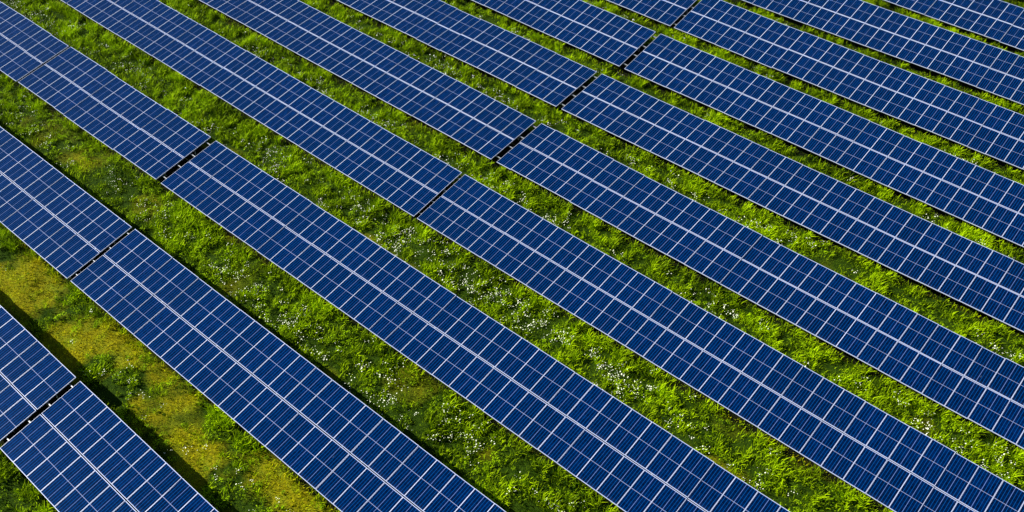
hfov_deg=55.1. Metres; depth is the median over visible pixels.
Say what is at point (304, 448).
solar table
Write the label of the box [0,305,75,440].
solar table
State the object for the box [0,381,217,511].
solar table
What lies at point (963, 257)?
solar table
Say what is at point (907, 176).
solar table
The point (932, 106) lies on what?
solar table
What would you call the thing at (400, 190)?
solar table
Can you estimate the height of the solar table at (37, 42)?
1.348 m
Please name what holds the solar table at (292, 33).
on the ground at (196, 418)
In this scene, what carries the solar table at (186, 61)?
on the ground at (196, 418)
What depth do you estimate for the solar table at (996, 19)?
63.78 m
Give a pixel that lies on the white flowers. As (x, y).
(503, 304)
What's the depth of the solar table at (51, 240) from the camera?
48.73 m
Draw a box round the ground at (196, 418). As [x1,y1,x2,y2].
[0,0,1023,511]
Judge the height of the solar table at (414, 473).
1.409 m
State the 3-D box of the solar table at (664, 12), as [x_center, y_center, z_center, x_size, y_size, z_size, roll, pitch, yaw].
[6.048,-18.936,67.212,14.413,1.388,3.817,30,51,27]
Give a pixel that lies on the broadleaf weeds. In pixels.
(374, 382)
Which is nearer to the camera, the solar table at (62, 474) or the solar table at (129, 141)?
the solar table at (62, 474)
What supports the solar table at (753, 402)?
on the ground at (196, 418)
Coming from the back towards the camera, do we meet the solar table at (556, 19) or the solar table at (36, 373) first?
the solar table at (556, 19)
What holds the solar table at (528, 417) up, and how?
on the ground at (196, 418)
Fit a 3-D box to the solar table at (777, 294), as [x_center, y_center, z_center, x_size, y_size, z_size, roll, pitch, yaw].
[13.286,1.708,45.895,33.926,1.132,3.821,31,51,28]
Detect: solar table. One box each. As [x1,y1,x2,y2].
[0,2,68,81]
[0,127,131,278]
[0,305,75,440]
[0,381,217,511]
[18,47,210,179]
[61,0,245,85]
[71,229,382,488]
[161,141,593,449]
[199,0,536,158]
[200,51,461,216]
[316,419,505,511]
[337,0,596,106]
[417,174,1023,511]
[472,0,656,65]
[497,123,1023,448]
[538,384,789,511]
[562,74,1023,331]
[607,0,695,25]
[624,34,1023,246]
[674,0,1023,169]
[743,0,1023,104]
[884,0,1023,50]
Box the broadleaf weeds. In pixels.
[0,0,1023,511]
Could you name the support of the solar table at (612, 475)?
on the ground at (196, 418)
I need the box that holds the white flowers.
[1,0,1022,511]
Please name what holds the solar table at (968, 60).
on the ground at (196, 418)
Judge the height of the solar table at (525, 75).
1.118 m

